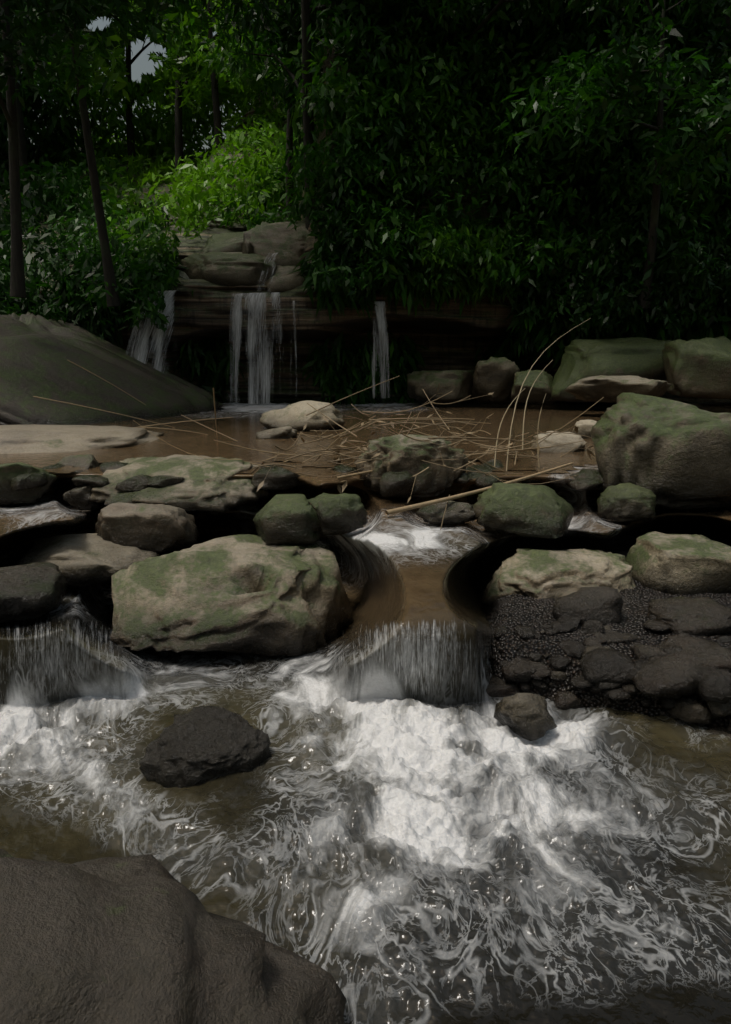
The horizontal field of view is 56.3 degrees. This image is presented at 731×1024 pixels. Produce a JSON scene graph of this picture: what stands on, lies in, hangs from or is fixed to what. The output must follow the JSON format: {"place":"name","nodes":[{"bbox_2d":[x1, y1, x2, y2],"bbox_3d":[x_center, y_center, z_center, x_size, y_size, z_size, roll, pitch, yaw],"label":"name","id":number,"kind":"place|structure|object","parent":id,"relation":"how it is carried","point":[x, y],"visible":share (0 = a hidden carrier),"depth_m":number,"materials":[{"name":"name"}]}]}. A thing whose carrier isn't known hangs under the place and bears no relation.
{"place":"outdoors","nodes":[
{"label":"outdoors","id":0,"kind":"place"},
{"bbox_2d":[21,16,251,151],"label":"sky","id":1,"kind":"structure","parent":0,"point":[141,65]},
{"bbox_2d":[0,462,730,1023],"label":"stream water","id":2,"kind":"structure","parent":0,"point":[402,824],"depth_m":2.42,"materials":[{"name":"white liquid"}]},
{"bbox_2d":[58,454,99,484],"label":"rock","id":3,"kind":"object","parent":2,"relation":"on","point":[88,461],"visible":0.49,"depth_m":5.69,"materials":[{"name":"stone"}]},
{"bbox_2d":[17,533,159,587],"bbox_3d":[-1.792,0.282,4.425,0.890,0.229,0.799,0,12,0],"label":"flat boulder","id":4,"kind":"object","parent":2,"relation":"in","point":[85,560],"visible":0.57,"depth_m":4.21,"materials":[{"name":"stone"}]},
{"bbox_2d":[95,502,198,552],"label":"rock","id":5,"kind":"object","parent":4,"relation":"on","point":[158,528],"visible":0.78,"depth_m":4.47,"materials":[{"name":"stone"}]},
{"bbox_2d":[10,459,602,496],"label":"rocks","id":6,"kind":"object","parent":2,"relation":"on","point":[393,484],"visible":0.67,"depth_m":5.08,"materials":[{"name":"grey stone"}]},
{"bbox_2d":[415,500,476,524],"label":"boulder","id":7,"kind":"object","parent":2,"relation":"on","point":[457,512],"visible":0.81,"depth_m":4.43,"materials":[{"name":"stone"}]},
{"bbox_2d":[473,482,573,538],"bbox_3d":[1.039,-0.037,4.458,0.668,0.302,0.487,2,12,8],"label":"mossy boulder","id":8,"kind":"object","parent":2,"relation":"in","point":[529,510],"visible":1,"depth_m":4.29,"materials":[{"name":"stone"}]},
{"bbox_2d":[494,693,556,740],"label":"rock","id":9,"kind":"object","parent":2,"relation":"on","point":[527,716],"visible":0.99,"depth_m":2.80,"materials":[{"name":"stone"}]},
{"bbox_2d":[597,483,655,521],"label":"boulder","id":10,"kind":"object","parent":2,"relation":"on","point":[626,502],"visible":1,"depth_m":4.74,"materials":[{"name":"stone"}]},
{"bbox_2d":[0,8,730,404],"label":"cliff rock","id":11,"kind":"object","parent":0,"point":[290,334],"visible":0.11,"depth_m":14.66,"materials":[{"name":"stone"}]},
{"bbox_2d":[0,4,104,178],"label":"tree","id":12,"kind":"object","parent":11,"relation":"on","point":[22,145],"visible":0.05,"depth_m":27.33,"materials":[{"name":"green plant"}]},
{"bbox_2d":[0,0,105,109],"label":"tree","id":13,"kind":"object","parent":11,"relation":"on","point":[40,93],"visible":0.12,"depth_m":23.48,"materials":[{"name":"green plant"}]},
{"bbox_2d":[0,0,186,297],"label":"tree","id":14,"kind":"object","parent":11,"relation":"on","point":[9,41],"visible":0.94,"depth_m":10.41,"materials":[{"name":"green plant"}]},
{"bbox_2d":[66,20,132,152],"bbox_3d":[-15.783,-26.202,37.532,10.925,13.416,11.729,0,12,0],"label":"tree","id":15,"kind":"object","parent":11,"relation":"on","point":[91,65],"visible":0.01,"depth_m":38.30,"materials":[{"name":"green plant"}]},
{"bbox_2d":[0,0,246,306],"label":"tree","id":16,"kind":"object","parent":11,"relation":"on","point":[77,19],"visible":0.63,"depth_m":12.15,"materials":[{"name":"green plant"}]},
{"bbox_2d":[42,0,229,168],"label":"tree","id":17,"kind":"object","parent":11,"relation":"on","point":[129,124],"visible":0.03,"depth_m":32.78,"materials":[{"name":"green plant"}]},
{"bbox_2d":[105,0,254,181],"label":"tree","id":18,"kind":"object","parent":11,"relation":"on","point":[177,78],"visible":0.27,"depth_m":26.97,"materials":[{"name":"green plant"}]},
{"bbox_2d":[200,232,243,253],"bbox_3d":[-2.918,-6.005,15.678,1.649,0.974,1.559,0,12,0],"label":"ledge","id":19,"kind":"object","parent":11,"relation":"on","point":[228,242],"visible":0.3,"depth_m":15.17,"materials":[{"name":"stone"}]},
{"bbox_2d":[161,0,289,147],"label":"tree","id":20,"kind":"object","parent":11,"relation":"on","point":[217,89],"visible":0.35,"depth_m":24.46,"materials":[{"name":"green plant"}]},
{"bbox_2d":[180,252,276,289],"bbox_3d":[-2.931,-5.126,14.636,2.230,0.993,1.528,0,12,0],"label":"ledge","id":21,"kind":"object","parent":11,"relation":"on","point":[233,269],"visible":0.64,"depth_m":14.08,"materials":[{"name":"stone"}]},
{"bbox_2d":[242,221,308,265],"bbox_3d":[-1.792,-5.722,15.180,1.787,1.410,1.620,0,12,0],"label":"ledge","id":22,"kind":"object","parent":21,"relation":"on","point":[287,246],"visible":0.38,"depth_m":14.61,"materials":[{"name":"stone"}]},
{"bbox_2d":[219,0,319,221],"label":"tree","id":23,"kind":"object","parent":11,"relation":"on","point":[290,41],"visible":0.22,"depth_m":16.68,"materials":[{"name":"green plant"}]},
{"bbox_2d":[133,0,431,229],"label":"tree","id":24,"kind":"object","parent":11,"relation":"on","point":[289,70],"visible":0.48,"depth_m":14.51,"materials":[{"name":"green plant"}]},
{"bbox_2d":[264,265,305,294],"bbox_3d":[-1.534,-4.914,14.598,1.269,0.835,1.557,0,12,0],"label":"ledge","id":25,"kind":"object","parent":11,"relation":"on","point":[281,279],"visible":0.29,"depth_m":13.95,"materials":[{"name":"stone"}]},
{"bbox_2d":[0,0,730,340],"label":"shrubs","id":26,"kind":"object","parent":11,"relation":"on","point":[371,133],"visible":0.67,"depth_m":13.44,"materials":[{"name":"green plant"}]},
{"bbox_2d":[0,194,730,404],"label":"ground","id":27,"kind":"structure","parent":11,"relation":"on","point":[346,377],"depth_m":13.93,"materials":[{"name":"green plant"}]},
{"bbox_2d":[372,301,388,396],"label":"waterfall","id":28,"kind":"structure","parent":11,"relation":"attached to","point":[380,317],"depth_m":13.31,"materials":[{"name":"liquid"}]},
{"bbox_2d":[281,0,591,137],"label":"tree","id":29,"kind":"object","parent":11,"relation":"on","point":[455,12],"visible":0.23,"depth_m":13.05,"materials":[{"name":"green plant"}]},
{"bbox_2d":[492,0,730,307],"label":"tree","id":30,"kind":"object","parent":11,"relation":"on","point":[701,92],"visible":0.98,"depth_m":11.31,"materials":[{"name":"green plant"}]},
{"bbox_2d":[539,1,730,62],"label":"tree","id":31,"kind":"object","parent":11,"relation":"on","point":[697,19],"visible":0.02,"depth_m":13.72,"materials":[{"name":"green plant"}]},
{"bbox_2d":[639,0,730,59],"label":"tree","id":32,"kind":"object","parent":11,"relation":"on","point":[728,29],"visible":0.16,"depth_m":13.43,"materials":[{"name":"green plant"}]},
{"bbox_2d":[0,402,730,472],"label":"pond water","id":33,"kind":"structure","parent":0,"point":[243,426],"depth_m":8.51,"materials":[{"name":"brown liquid"}]},
{"bbox_2d":[232,292,279,403],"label":"waterfall","id":34,"kind":"structure","parent":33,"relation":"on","point":[251,330],"depth_m":13.42,"materials":[{"name":"liquid"}]},
{"bbox_2d":[256,426,297,438],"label":"rock","id":35,"kind":"object","parent":33,"relation":"in","point":[285,432],"visible":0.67,"depth_m":7.78,"materials":[{"name":"stone"}]},
{"bbox_2d":[260,400,345,430],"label":"rock","id":36,"kind":"object","parent":33,"relation":"in","point":[293,416],"visible":0.62,"depth_m":8.75,"materials":[{"name":"stone"}]},
{"bbox_2d":[407,370,473,403],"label":"shore boulder","id":37,"kind":"object","parent":33,"relation":"on","point":[459,383],"visible":0.9,"depth_m":13.63,"materials":[{"name":"stone"}]},
{"bbox_2d":[472,356,519,403],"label":"shore boulder","id":38,"kind":"object","parent":33,"relation":"on","point":[491,374],"visible":0.88,"depth_m":13.41,"materials":[{"name":"stone"}]},
{"bbox_2d":[511,370,554,403],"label":"shore boulder","id":39,"kind":"object","parent":33,"relation":"on","point":[540,389],"visible":0.89,"depth_m":13.13,"materials":[{"name":"stone"}]},
{"bbox_2d":[531,431,586,452],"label":"pale boulder","id":40,"kind":"object","parent":33,"relation":"in","point":[553,439],"visible":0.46,"depth_m":6.57,"materials":[{"name":"stone"}]},
{"bbox_2d":[572,420,596,437],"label":"pale boulder","id":41,"kind":"object","parent":33,"relation":"in","point":[584,427],"visible":0.22,"depth_m":7.80,"materials":[{"name":"stone"}]},
{"bbox_2d":[548,337,671,401],"bbox_3d":[4.751,-2.776,13.249,2.365,1.199,2.336,3,12,12],"label":"shore boulder","id":42,"kind":"object","parent":33,"relation":"on","point":[641,357],"visible":0.62,"depth_m":12.43,"materials":[{"name":"stone"}]},
{"bbox_2d":[564,375,670,402],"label":"shore boulder","id":43,"kind":"object","parent":33,"relation":"on","point":[609,389],"visible":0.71,"depth_m":10.87,"materials":[{"name":"stone"}]},
{"bbox_2d":[662,336,730,398],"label":"shore boulder","id":44,"kind":"object","parent":33,"relation":"on","point":[698,368],"visible":0.98,"depth_m":11.44,"materials":[{"name":"stone"}]},
{"bbox_2d":[39,459,730,727],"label":"riverbed gravel","id":45,"kind":"structure","parent":0,"point":[529,611],"depth_m":3.61,"materials":[{"name":"black stone"}]},
{"bbox_2d":[0,462,56,503],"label":"boulder","id":46,"kind":"object","parent":45,"relation":"on","point":[8,472],"visible":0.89,"depth_m":5.10,"materials":[{"name":"stone"}]},
{"bbox_2d":[0,562,66,622],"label":"boulder","id":47,"kind":"object","parent":45,"relation":"on","point":[34,590],"visible":1,"depth_m":3.61,"materials":[{"name":"stone"}]},
{"bbox_2d":[0,424,164,453],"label":"flat rock","id":48,"kind":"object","parent":45,"relation":"on","point":[31,438],"visible":0.54,"depth_m":6.97,"materials":[{"name":"stone"}]},
{"bbox_2d":[63,486,103,510],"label":"rock","id":49,"kind":"object","parent":45,"relation":"on","point":[78,497],"visible":0.83,"depth_m":5.09,"materials":[{"name":"stone"}]},
{"bbox_2d":[0,312,222,424],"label":"slab","id":50,"kind":"structure","parent":45,"relation":"on","point":[37,352],"depth_m":10.96,"materials":[{"name":"stone"}]},
{"bbox_2d":[131,290,176,371],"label":"waterfall","id":51,"kind":"structure","parent":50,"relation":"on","point":[141,353],"depth_m":12.93,"materials":[{"name":"liquid"}]},
{"bbox_2d":[89,454,270,514],"bbox_3d":[-1.437,-0.256,5.443,1.429,0.356,1.261,0,12,0],"label":"flat boulder","id":52,"kind":"object","parent":45,"relation":"on","point":[211,486],"visible":0.81,"depth_m":5.11,"materials":[{"name":"stone"}]},
{"bbox_2d":[139,706,270,787],"bbox_3d":[-0.604,0.931,2.627,0.478,0.308,0.317,0,12,0],"label":"pool boulder","id":53,"kind":"object","parent":45,"relation":"on","point":[197,745],"visible":0.79,"depth_m":2.56,"materials":[{"name":"stone"}]},
{"bbox_2d":[110,534,350,657],"bbox_3d":[-0.780,0.541,4.183,1.379,0.683,1.149,0,12,0],"label":"boulder","id":54,"kind":"object","parent":45,"relation":"on","point":[239,594],"visible":0.88,"depth_m":3.85,"materials":[{"name":"stone"}]},
{"bbox_2d":[253,494,326,543],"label":"mossy boulder","id":55,"kind":"object","parent":54,"relation":"on","point":[285,519],"visible":0.94,"depth_m":4.32,"materials":[{"name":"stone"}]},
{"bbox_2d":[279,541,337,559],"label":"rock","id":56,"kind":"object","parent":54,"relation":"on","point":[321,544],"visible":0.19,"depth_m":4.42,"materials":[{"name":"stone"}]},
{"bbox_2d":[33,318,603,529],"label":"dry twigs","id":57,"kind":"object","parent":45,"relation":"on","point":[512,436],"visible":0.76,"depth_m":5.46,"materials":[{"name":"brown wood"}]},
{"bbox_2d":[307,493,367,534],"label":"mossy boulder","id":58,"kind":"object","parent":45,"relation":"on","point":[341,514],"visible":0.88,"depth_m":4.35,"materials":[{"name":"stone"}]},
{"bbox_2d":[354,434,468,497],"bbox_3d":[0.330,-0.383,5.295,0.756,0.458,0.597,-9,15,-36],"label":"boulder","id":59,"kind":"object","parent":45,"relation":"on","point":[403,453],"visible":0.81,"depth_m":5.11,"materials":[{"name":"stone"}]},
{"bbox_2d":[481,548,635,606],"bbox_3d":[1.191,0.445,4.127,1.012,0.357,0.539,-2,12,-9],"label":"pale boulder","id":60,"kind":"object","parent":45,"relation":"on","point":[540,574],"visible":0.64,"depth_m":4.05,"materials":[{"name":"stone"}]},
{"bbox_2d":[486,586,730,733],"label":"rocks","id":61,"kind":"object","parent":45,"relation":"on","point":[608,672],"depth_m":3.15,"materials":[{"name":"stone"}]},
{"bbox_2d":[593,629,644,644],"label":"boulder","id":62,"kind":"object","parent":45,"relation":"on","point":[610,636],"visible":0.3,"depth_m":3.33,"materials":[{"name":"stone"}]},
{"bbox_2d":[540,625,730,741],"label":"rocks","id":63,"kind":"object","parent":45,"relation":"on","point":[697,712],"depth_m":2.88,"materials":[{"name":"stone"}]},
{"bbox_2d":[590,393,730,510],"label":"boulder","id":64,"kind":"object","parent":45,"relation":"on","point":[672,454],"visible":0.79,"depth_m":4.78,"materials":[{"name":"stone"}]},
{"bbox_2d":[626,531,730,594],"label":"boulder","id":65,"kind":"object","parent":45,"relation":"on","point":[681,564],"visible":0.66,"depth_m":4.07,"materials":[{"name":"stone"}]},
{"bbox_2d":[647,596,730,636],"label":"boulder","id":66,"kind":"object","parent":45,"relation":"on","point":[702,616],"visible":0.84,"depth_m":3.47,"materials":[{"name":"stone"}]},
{"bbox_2d":[658,635,730,671],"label":"boulder","id":67,"kind":"object","parent":45,"relation":"on","point":[701,652],"visible":0.36,"depth_m":3.01,"materials":[{"name":"stone"}]},
{"label":"ground","id":68,"kind":"structure","parent":0,"visible":0},
{"bbox_2d":[0,849,346,1023],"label":"boulder","id":69,"kind":"object","parent":68,"relation":"on","point":[145,939],"visible":1,"depth_m":1.44,"materials":[{"name":"stone"}]}
]}

